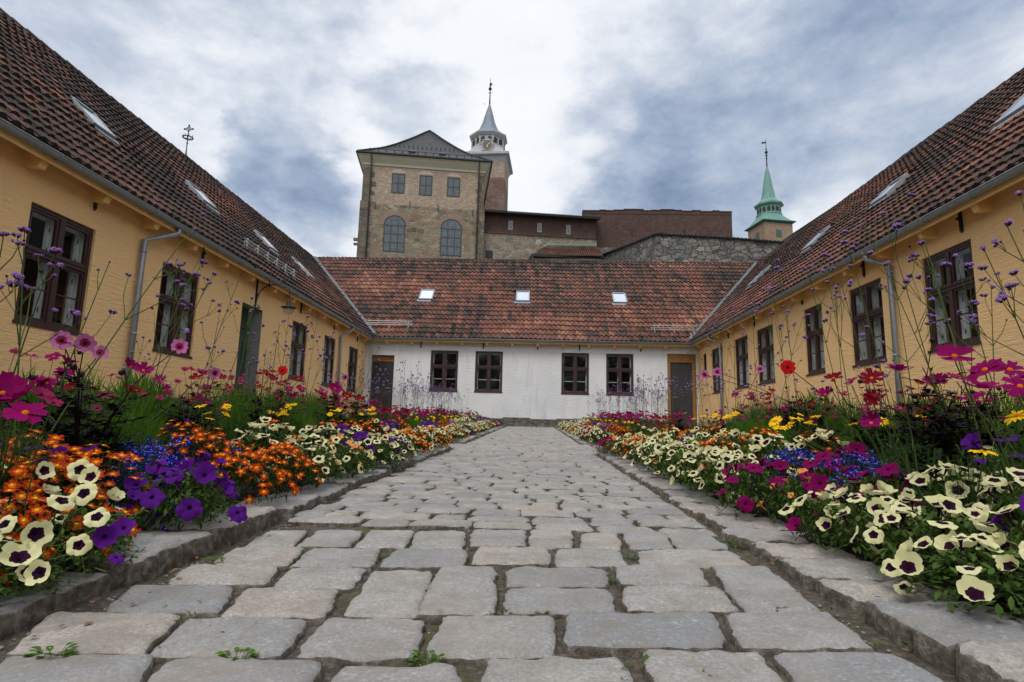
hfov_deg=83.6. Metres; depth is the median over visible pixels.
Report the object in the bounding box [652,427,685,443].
petunia plant
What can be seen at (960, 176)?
courtyard wing
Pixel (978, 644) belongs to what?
kerb
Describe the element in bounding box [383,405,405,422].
cosmos plant
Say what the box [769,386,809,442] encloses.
dahlia plant
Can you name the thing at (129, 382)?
feathery plant
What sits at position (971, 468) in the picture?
cosmos plant
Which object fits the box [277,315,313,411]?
verbena plant
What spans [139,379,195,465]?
cosmos plant
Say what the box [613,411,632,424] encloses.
cosmos plant
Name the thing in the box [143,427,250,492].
bidens plant
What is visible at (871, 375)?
cosmos plant
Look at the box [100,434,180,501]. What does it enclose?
lobelia plant
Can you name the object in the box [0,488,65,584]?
bidens plant
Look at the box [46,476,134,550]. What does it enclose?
petunia plant
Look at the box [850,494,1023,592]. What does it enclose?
petunia plant
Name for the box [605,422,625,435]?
bidens plant
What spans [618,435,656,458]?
bidens plant
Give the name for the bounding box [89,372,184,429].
feathery plant
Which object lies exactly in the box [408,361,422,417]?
verbena plant
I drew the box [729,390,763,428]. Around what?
cosmos plant
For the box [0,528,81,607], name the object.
petunia plant
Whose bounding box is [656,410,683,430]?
cosmos plant
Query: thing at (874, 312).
window
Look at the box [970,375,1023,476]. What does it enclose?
cosmos plant
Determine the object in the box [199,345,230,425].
verbena plant
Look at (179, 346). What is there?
dahlia plant
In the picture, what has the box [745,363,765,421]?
verbena plant
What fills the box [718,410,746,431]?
cosmos plant
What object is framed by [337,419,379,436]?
bidens plant
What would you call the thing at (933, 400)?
cosmos plant
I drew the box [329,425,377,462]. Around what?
petunia plant
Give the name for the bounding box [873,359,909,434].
verbena plant
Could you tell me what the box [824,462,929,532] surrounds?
petunia plant
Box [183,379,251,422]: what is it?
feathery plant
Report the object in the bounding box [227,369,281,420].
cosmos plant
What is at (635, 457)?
petunia plant
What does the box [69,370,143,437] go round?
cosmos plant
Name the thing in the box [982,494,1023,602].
petunia plant
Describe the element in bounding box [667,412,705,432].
cosmos plant
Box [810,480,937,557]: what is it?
petunia plant
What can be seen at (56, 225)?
window
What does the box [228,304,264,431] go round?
verbena plant
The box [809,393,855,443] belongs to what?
cosmos plant
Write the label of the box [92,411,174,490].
flowering plant
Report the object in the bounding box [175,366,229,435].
cosmos plant
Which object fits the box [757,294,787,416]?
verbena plant
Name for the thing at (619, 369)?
window
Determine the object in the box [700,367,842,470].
plant
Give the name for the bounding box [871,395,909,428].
feathery plant
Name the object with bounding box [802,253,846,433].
verbena plant
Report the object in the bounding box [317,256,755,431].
courtyard wing
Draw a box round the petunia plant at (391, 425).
[377,420,403,435]
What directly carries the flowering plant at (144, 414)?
on the bed soil at (240, 500)
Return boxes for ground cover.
[63,442,425,551]
[627,453,1023,617]
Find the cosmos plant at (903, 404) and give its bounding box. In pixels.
[879,385,950,442]
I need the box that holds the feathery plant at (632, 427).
[623,422,641,436]
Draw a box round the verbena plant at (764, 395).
[752,384,776,414]
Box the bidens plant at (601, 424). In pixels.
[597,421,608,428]
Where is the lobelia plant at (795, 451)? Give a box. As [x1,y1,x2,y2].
[751,447,827,519]
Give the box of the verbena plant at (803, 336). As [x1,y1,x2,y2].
[777,316,809,415]
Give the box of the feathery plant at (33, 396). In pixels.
[10,366,81,439]
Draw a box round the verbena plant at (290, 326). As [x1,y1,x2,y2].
[273,318,301,418]
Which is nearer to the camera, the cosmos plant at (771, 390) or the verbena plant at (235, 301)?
the verbena plant at (235, 301)
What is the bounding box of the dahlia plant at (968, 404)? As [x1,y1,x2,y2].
[925,371,1011,463]
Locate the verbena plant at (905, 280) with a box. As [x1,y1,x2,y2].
[902,193,986,467]
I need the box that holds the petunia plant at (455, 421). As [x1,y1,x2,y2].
[448,419,463,425]
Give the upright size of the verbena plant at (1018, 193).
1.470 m
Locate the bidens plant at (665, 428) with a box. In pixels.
[657,424,684,446]
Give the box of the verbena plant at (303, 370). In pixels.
[299,349,307,408]
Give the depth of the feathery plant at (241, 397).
5.77 m
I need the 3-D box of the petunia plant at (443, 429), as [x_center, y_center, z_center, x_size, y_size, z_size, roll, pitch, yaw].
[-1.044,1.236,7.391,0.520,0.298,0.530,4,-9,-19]
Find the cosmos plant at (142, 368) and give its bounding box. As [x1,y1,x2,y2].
[61,357,203,503]
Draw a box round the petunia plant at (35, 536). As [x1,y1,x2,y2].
[0,507,110,594]
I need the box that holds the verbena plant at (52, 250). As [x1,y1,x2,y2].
[2,247,87,410]
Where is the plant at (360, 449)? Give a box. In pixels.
[331,441,377,472]
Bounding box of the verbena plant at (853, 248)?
[840,230,900,452]
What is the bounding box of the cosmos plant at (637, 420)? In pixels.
[622,409,651,432]
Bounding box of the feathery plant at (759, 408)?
[744,396,780,420]
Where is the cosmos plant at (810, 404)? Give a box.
[796,398,835,443]
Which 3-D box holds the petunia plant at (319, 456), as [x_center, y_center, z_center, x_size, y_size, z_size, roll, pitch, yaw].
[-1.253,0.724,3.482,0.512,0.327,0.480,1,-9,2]
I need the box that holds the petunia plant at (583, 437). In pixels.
[581,428,611,441]
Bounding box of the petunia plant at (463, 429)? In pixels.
[445,423,470,437]
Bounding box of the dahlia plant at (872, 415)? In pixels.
[860,389,972,508]
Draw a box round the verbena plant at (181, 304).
[142,272,192,425]
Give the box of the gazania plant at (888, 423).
[848,415,925,473]
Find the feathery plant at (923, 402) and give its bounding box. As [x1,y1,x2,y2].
[885,384,966,442]
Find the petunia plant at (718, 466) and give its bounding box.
[688,447,773,502]
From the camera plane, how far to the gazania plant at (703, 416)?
6.30 m
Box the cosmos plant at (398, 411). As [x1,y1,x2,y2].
[387,405,409,421]
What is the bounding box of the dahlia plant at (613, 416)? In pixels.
[606,409,622,420]
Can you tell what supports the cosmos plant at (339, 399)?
on the bed soil at (240, 500)
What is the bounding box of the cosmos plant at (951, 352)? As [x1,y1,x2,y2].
[935,344,1023,530]
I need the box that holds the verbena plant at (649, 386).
[645,377,651,422]
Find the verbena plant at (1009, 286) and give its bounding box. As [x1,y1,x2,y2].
[956,245,1023,359]
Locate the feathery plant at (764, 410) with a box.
[754,398,782,422]
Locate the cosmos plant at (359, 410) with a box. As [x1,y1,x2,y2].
[345,404,374,421]
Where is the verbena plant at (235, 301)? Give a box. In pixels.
[182,274,241,437]
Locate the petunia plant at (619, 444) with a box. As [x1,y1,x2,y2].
[609,432,645,457]
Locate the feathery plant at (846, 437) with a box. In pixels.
[834,417,910,462]
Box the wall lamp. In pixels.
[255,278,295,314]
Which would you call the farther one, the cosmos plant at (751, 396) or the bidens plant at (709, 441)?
the cosmos plant at (751, 396)
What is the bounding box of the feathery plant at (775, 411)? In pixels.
[761,391,807,427]
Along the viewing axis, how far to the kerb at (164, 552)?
1.90 m
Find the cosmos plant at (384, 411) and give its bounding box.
[362,403,394,427]
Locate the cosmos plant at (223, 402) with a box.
[216,400,229,416]
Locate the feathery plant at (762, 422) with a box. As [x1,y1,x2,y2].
[741,415,786,462]
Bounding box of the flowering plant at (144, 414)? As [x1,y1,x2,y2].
[87,400,173,476]
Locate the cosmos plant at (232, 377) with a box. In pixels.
[212,369,256,431]
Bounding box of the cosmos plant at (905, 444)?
[874,412,953,490]
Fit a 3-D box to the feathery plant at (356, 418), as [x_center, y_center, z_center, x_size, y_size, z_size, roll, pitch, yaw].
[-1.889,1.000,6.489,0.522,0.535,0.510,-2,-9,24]
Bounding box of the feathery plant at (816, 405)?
[785,386,851,437]
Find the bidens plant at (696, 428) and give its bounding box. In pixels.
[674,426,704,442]
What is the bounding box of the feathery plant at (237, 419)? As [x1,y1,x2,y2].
[216,405,272,454]
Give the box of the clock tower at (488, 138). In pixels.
[466,78,512,210]
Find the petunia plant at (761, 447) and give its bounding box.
[729,433,814,492]
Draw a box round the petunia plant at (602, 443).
[590,437,620,453]
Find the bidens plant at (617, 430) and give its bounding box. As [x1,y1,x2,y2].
[608,426,634,437]
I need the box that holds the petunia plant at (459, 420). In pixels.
[454,418,468,424]
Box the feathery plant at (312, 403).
[289,390,326,424]
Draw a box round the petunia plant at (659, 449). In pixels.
[644,440,698,477]
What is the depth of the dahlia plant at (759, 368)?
6.22 m
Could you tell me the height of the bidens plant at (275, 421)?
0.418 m
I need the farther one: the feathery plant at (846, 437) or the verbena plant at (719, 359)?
the verbena plant at (719, 359)
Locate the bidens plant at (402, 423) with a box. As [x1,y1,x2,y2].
[386,417,410,428]
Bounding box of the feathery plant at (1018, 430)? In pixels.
[986,395,1023,454]
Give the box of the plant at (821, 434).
[791,428,849,482]
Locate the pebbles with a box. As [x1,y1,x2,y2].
[0,498,890,665]
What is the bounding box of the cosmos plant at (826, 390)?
[815,371,930,505]
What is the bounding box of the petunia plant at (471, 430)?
[453,424,476,435]
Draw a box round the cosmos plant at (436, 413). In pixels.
[429,407,445,419]
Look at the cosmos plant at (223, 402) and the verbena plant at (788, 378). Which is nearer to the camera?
the cosmos plant at (223, 402)
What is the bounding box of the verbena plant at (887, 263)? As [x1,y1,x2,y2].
[853,224,948,413]
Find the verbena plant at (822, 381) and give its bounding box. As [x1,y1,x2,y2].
[810,380,824,427]
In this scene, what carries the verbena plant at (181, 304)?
on the bed soil at (240, 500)
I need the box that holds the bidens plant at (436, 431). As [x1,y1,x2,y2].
[413,425,447,450]
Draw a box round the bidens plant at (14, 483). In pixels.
[0,457,66,536]
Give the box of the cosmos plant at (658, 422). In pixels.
[648,413,674,432]
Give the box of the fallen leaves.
[30,456,907,650]
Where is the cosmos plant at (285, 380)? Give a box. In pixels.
[275,379,304,429]
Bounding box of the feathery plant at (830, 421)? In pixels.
[822,395,882,439]
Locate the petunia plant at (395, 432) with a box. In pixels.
[376,425,419,456]
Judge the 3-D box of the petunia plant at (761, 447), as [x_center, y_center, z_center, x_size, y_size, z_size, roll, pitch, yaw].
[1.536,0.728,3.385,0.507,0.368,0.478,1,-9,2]
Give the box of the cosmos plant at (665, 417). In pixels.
[654,414,687,431]
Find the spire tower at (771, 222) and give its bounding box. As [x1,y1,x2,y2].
[744,139,795,240]
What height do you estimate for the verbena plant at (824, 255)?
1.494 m
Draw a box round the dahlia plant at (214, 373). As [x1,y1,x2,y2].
[156,367,226,453]
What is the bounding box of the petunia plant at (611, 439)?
[598,435,621,449]
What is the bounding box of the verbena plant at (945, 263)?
[907,240,986,444]
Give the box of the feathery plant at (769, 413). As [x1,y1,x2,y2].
[756,398,791,425]
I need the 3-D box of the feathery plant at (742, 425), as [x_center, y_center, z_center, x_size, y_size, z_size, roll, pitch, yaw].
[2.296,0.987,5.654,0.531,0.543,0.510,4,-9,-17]
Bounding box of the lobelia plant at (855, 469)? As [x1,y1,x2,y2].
[805,450,923,503]
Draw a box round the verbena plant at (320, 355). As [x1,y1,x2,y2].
[302,332,334,415]
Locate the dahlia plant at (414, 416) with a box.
[399,403,422,419]
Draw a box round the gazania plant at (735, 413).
[712,411,741,445]
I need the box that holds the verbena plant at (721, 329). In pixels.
[719,311,743,418]
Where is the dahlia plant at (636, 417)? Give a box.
[630,407,647,433]
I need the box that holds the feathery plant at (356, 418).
[336,409,364,431]
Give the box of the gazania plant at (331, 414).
[327,406,343,444]
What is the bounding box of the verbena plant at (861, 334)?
[857,325,884,431]
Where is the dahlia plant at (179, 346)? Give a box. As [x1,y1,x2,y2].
[0,338,187,480]
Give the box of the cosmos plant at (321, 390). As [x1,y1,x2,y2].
[317,389,348,417]
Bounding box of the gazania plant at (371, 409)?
[359,406,375,433]
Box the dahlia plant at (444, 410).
[432,400,449,418]
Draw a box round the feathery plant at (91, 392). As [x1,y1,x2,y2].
[53,361,131,428]
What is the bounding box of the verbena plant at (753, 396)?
[743,373,761,422]
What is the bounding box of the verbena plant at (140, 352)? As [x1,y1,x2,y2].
[122,336,151,414]
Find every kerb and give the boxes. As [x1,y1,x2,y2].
[0,445,450,639]
[451,426,503,443]
[556,428,596,445]
[597,451,1023,681]
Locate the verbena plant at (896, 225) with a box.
[866,211,951,449]
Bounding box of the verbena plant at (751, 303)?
[742,302,759,420]
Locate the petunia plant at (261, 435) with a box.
[230,416,307,480]
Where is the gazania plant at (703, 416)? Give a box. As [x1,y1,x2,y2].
[684,412,709,436]
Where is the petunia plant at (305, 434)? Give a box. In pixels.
[290,422,353,467]
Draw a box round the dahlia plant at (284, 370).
[258,366,304,433]
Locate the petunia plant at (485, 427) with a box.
[473,423,488,431]
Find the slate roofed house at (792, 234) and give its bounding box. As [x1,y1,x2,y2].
[782,208,830,240]
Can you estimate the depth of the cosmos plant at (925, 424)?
3.40 m
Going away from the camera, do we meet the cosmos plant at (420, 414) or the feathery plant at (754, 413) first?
the feathery plant at (754, 413)
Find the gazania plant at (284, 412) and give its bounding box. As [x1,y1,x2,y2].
[267,403,296,437]
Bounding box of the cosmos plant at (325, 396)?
[294,392,338,426]
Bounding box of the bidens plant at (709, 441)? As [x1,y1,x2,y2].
[682,437,733,482]
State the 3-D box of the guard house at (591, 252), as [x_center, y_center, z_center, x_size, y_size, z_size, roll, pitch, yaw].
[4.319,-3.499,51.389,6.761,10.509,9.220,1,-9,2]
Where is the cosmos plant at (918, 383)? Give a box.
[874,373,959,434]
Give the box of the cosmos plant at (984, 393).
[919,385,1020,441]
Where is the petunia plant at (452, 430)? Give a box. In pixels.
[444,427,463,440]
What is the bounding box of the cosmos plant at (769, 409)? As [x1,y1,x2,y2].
[759,407,776,427]
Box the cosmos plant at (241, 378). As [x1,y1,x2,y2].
[239,373,267,411]
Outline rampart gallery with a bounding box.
[483,209,600,259]
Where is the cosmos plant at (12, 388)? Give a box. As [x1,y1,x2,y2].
[0,371,63,513]
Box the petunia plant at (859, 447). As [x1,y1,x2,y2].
[815,442,891,500]
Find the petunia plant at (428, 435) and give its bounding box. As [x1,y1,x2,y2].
[401,426,436,452]
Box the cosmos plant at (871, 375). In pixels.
[858,364,959,528]
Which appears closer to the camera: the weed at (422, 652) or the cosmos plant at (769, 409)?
the weed at (422, 652)
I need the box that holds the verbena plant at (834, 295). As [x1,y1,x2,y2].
[830,267,846,435]
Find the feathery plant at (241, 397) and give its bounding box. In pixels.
[210,386,270,414]
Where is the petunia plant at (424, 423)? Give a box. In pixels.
[416,421,444,428]
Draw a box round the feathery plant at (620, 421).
[615,419,630,436]
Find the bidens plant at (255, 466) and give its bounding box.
[183,445,301,504]
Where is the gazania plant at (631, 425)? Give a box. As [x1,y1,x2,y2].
[624,420,639,434]
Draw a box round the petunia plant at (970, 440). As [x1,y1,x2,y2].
[940,432,1023,515]
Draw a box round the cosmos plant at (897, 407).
[860,406,913,443]
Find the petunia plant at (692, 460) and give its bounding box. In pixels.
[670,446,747,491]
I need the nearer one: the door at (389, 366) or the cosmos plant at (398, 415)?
the cosmos plant at (398, 415)
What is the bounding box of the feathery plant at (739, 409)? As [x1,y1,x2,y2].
[723,398,758,426]
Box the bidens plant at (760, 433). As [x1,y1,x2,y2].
[739,426,781,460]
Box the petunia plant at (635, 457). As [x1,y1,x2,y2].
[622,435,671,465]
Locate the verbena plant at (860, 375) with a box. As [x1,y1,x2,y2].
[853,348,879,413]
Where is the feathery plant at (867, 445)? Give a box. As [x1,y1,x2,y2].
[843,426,910,487]
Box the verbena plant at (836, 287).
[820,257,886,440]
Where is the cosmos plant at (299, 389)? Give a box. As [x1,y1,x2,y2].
[273,386,306,426]
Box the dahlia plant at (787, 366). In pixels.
[780,360,945,492]
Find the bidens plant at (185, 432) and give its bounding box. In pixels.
[131,419,218,474]
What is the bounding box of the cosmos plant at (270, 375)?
[209,370,303,467]
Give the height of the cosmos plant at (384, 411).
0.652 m
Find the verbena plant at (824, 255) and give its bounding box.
[811,253,855,440]
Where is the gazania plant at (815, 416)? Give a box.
[774,413,824,481]
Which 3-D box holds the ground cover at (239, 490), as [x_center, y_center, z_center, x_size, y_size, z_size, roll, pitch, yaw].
[-2.117,0.874,4.206,1.901,0.543,7.752,1,-9,2]
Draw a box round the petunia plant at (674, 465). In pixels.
[654,440,716,482]
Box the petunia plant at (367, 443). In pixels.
[352,432,405,468]
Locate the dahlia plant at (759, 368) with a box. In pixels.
[701,365,764,433]
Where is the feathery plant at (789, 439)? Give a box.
[778,419,831,457]
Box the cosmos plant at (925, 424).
[906,407,962,445]
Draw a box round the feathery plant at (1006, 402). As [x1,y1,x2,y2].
[962,381,1023,443]
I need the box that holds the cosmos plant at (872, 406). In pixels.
[843,379,904,434]
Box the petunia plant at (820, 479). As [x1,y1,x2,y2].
[790,450,858,522]
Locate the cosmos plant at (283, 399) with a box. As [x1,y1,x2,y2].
[269,380,304,418]
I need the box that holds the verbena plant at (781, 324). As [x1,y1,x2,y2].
[767,279,795,428]
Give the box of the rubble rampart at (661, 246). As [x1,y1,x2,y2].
[602,232,784,262]
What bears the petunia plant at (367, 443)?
on the bed soil at (240, 500)
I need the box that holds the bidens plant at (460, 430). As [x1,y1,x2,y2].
[449,426,465,438]
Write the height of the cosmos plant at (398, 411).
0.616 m
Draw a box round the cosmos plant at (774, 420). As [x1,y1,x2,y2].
[768,416,922,492]
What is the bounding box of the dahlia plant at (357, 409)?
[344,384,376,423]
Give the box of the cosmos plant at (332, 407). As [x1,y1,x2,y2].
[316,389,345,426]
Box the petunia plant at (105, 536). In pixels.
[9,505,148,575]
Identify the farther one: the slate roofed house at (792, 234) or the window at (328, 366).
the slate roofed house at (792, 234)
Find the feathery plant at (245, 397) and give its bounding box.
[215,378,268,413]
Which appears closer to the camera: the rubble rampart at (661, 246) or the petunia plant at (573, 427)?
the petunia plant at (573, 427)
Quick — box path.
[0,426,943,681]
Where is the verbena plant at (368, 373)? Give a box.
[353,346,380,416]
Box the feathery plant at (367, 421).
[357,413,378,431]
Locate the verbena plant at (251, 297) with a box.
[210,276,268,433]
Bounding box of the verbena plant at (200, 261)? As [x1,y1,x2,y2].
[122,247,208,442]
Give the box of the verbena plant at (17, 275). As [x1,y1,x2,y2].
[0,231,28,302]
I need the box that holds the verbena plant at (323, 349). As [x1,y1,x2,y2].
[301,317,325,413]
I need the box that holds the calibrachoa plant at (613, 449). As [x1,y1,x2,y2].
[600,434,632,455]
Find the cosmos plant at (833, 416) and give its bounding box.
[798,407,839,442]
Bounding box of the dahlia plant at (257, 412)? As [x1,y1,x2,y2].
[229,389,290,465]
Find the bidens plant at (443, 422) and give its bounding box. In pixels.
[437,420,448,426]
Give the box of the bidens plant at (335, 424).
[312,420,354,445]
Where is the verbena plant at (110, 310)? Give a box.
[31,261,116,438]
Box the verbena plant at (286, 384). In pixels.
[276,366,294,417]
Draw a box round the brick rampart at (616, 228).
[582,209,732,252]
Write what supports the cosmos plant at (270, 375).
on the bed soil at (240, 500)
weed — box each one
[24,642,78,658]
[199,557,223,564]
[214,647,259,660]
[406,649,445,666]
[724,540,748,548]
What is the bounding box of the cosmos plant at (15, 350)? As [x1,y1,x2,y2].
[0,348,59,436]
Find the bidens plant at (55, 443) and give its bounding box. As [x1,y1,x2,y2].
[0,429,96,505]
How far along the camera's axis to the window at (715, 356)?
20.08 m
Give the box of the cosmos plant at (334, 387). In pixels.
[267,382,365,457]
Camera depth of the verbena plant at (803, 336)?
5.03 m
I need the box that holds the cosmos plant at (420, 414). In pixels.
[412,408,428,422]
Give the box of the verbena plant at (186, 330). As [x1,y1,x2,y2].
[135,272,220,431]
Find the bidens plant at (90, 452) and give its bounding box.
[32,443,150,524]
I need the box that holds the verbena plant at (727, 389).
[720,370,734,412]
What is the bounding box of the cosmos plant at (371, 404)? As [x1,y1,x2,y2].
[362,399,380,422]
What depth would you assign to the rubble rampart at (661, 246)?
41.84 m
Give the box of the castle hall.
[353,130,492,258]
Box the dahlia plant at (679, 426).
[668,408,693,434]
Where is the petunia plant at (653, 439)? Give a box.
[630,434,676,470]
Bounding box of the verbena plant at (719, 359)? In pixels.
[707,323,731,422]
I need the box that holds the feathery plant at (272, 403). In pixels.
[258,388,297,420]
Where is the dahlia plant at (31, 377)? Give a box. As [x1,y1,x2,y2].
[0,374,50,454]
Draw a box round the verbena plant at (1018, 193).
[976,190,1023,305]
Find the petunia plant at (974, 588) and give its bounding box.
[891,530,1023,622]
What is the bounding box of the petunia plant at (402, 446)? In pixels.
[374,433,416,461]
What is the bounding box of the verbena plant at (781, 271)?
[761,259,801,434]
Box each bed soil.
[6,447,426,566]
[628,454,1023,617]
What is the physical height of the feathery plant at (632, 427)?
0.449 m
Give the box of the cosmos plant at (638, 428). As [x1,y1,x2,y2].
[629,413,657,435]
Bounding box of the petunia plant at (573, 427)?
[567,424,581,432]
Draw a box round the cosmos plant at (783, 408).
[779,404,803,429]
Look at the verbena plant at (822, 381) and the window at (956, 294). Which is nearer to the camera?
the verbena plant at (822, 381)
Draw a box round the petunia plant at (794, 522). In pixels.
[778,483,865,543]
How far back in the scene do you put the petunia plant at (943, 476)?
2.03 m
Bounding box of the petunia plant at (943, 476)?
[889,461,1019,557]
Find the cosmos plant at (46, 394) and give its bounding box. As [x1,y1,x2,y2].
[0,386,63,483]
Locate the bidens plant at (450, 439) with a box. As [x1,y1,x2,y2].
[428,425,453,444]
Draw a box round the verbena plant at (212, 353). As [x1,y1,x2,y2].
[200,303,228,425]
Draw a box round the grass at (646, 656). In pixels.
[93,427,881,680]
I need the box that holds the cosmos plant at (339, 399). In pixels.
[327,395,357,427]
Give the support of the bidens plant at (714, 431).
on the bed soil at (859, 556)
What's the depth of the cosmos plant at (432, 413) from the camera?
11.99 m
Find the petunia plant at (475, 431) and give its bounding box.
[466,424,477,435]
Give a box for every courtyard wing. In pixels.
[0,7,375,419]
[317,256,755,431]
[688,67,1023,431]
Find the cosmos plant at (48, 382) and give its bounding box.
[24,352,79,446]
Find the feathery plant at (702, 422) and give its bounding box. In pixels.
[684,418,712,432]
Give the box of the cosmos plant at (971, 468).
[947,410,1023,550]
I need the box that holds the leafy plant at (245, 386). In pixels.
[239,314,280,422]
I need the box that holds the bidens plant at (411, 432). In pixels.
[390,427,433,454]
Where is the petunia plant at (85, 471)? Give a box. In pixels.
[1,459,100,573]
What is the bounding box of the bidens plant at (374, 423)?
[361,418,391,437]
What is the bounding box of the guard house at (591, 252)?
[528,244,603,260]
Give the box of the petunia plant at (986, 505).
[953,467,1023,580]
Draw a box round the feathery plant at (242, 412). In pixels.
[224,402,267,429]
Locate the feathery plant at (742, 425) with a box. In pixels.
[725,417,761,441]
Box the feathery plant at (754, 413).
[739,405,769,428]
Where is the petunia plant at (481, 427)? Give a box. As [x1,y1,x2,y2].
[468,423,483,431]
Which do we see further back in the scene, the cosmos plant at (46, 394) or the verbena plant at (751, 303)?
the verbena plant at (751, 303)
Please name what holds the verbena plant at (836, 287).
on the bed soil at (859, 556)
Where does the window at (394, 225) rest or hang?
in the castle hall
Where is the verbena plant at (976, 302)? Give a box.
[927,267,990,423]
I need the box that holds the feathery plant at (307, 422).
[282,410,317,455]
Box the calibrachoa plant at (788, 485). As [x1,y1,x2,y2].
[756,468,836,528]
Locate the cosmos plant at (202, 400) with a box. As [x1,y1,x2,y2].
[188,384,223,432]
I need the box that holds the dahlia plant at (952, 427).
[902,338,1023,495]
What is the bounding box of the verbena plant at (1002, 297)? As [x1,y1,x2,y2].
[991,219,1023,322]
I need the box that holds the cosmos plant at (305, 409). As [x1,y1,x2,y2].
[287,383,320,423]
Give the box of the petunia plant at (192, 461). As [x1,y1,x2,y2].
[145,451,239,523]
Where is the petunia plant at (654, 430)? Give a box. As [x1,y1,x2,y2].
[638,426,660,436]
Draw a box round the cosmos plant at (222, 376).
[190,374,237,451]
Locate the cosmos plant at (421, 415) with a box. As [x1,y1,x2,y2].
[400,404,425,427]
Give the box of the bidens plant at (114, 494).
[26,483,141,562]
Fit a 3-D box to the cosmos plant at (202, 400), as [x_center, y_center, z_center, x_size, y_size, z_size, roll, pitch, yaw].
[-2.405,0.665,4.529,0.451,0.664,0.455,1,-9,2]
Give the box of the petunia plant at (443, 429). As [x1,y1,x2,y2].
[426,425,450,446]
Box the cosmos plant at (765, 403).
[747,392,771,426]
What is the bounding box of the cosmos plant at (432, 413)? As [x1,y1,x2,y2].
[424,407,440,421]
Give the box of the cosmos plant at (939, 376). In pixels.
[919,372,985,466]
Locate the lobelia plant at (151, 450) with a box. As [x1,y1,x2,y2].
[95,442,211,531]
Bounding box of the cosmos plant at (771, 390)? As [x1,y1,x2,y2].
[764,388,831,438]
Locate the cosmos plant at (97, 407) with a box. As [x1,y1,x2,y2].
[69,391,115,421]
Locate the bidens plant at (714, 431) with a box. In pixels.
[703,425,741,449]
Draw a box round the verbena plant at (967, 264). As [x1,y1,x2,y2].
[943,253,1011,452]
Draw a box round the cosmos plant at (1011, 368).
[946,360,1023,486]
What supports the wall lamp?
attached to the courtyard wing at (93, 176)
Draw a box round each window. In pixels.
[12,203,93,335]
[152,262,197,358]
[288,321,306,381]
[321,335,334,386]
[346,346,357,392]
[382,215,405,251]
[391,173,404,193]
[419,175,432,195]
[430,350,458,391]
[440,219,461,255]
[447,177,459,196]
[474,351,502,392]
[485,250,492,258]
[508,220,512,229]
[537,223,541,231]
[561,353,588,394]
[566,225,570,233]
[606,354,633,395]
[704,354,706,369]
[712,346,723,393]
[735,335,749,389]
[758,324,774,385]
[776,230,781,236]
[805,304,825,376]
[850,278,886,367]
[923,239,981,353]
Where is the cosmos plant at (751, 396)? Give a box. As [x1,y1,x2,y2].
[737,394,802,435]
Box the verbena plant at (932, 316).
[863,271,936,453]
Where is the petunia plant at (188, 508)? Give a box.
[118,459,247,531]
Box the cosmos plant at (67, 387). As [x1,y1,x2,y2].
[63,381,144,453]
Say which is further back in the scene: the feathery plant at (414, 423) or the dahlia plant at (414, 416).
the dahlia plant at (414, 416)
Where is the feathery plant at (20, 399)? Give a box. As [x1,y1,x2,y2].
[0,370,32,434]
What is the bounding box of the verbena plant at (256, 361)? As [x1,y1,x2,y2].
[239,357,260,415]
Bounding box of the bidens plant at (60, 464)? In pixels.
[0,449,111,529]
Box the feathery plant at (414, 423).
[401,415,422,428]
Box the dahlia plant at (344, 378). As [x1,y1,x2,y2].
[314,374,356,432]
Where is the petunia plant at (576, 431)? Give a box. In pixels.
[572,427,580,435]
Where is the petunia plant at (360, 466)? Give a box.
[302,434,373,478]
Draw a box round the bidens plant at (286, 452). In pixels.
[239,440,327,492]
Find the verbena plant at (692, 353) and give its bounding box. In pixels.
[686,327,702,397]
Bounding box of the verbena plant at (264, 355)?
[262,351,272,400]
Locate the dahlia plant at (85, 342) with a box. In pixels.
[38,330,149,486]
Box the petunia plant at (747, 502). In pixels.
[714,458,799,519]
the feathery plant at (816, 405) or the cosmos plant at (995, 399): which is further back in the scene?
the feathery plant at (816, 405)
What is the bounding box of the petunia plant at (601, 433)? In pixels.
[583,428,615,443]
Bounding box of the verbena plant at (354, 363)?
[346,335,362,404]
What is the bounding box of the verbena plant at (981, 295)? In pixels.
[969,285,1007,427]
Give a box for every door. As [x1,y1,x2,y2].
[234,307,249,394]
[370,361,393,418]
[670,362,692,431]
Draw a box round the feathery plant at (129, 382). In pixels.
[102,368,182,416]
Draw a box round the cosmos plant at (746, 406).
[734,398,764,422]
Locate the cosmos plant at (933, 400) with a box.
[885,390,936,459]
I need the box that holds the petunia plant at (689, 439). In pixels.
[680,429,732,471]
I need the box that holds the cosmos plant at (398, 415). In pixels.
[387,409,414,428]
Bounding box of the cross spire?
[182,125,193,154]
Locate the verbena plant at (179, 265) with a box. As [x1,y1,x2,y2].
[40,212,204,449]
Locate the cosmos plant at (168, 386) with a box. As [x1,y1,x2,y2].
[139,369,208,424]
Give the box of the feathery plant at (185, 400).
[170,383,215,423]
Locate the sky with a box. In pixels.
[0,0,1023,256]
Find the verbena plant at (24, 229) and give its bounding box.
[0,226,56,465]
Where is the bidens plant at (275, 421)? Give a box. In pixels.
[236,419,299,471]
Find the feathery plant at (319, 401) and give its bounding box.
[303,389,333,420]
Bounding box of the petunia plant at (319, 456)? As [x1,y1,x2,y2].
[262,433,346,487]
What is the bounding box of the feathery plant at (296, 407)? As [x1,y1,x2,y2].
[267,386,308,418]
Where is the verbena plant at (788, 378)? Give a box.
[773,359,797,399]
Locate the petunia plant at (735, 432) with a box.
[692,428,767,472]
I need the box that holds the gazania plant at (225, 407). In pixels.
[180,404,231,475]
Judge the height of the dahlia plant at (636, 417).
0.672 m
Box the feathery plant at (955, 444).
[919,419,1022,489]
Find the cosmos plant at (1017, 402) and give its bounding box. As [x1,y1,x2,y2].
[989,400,1023,452]

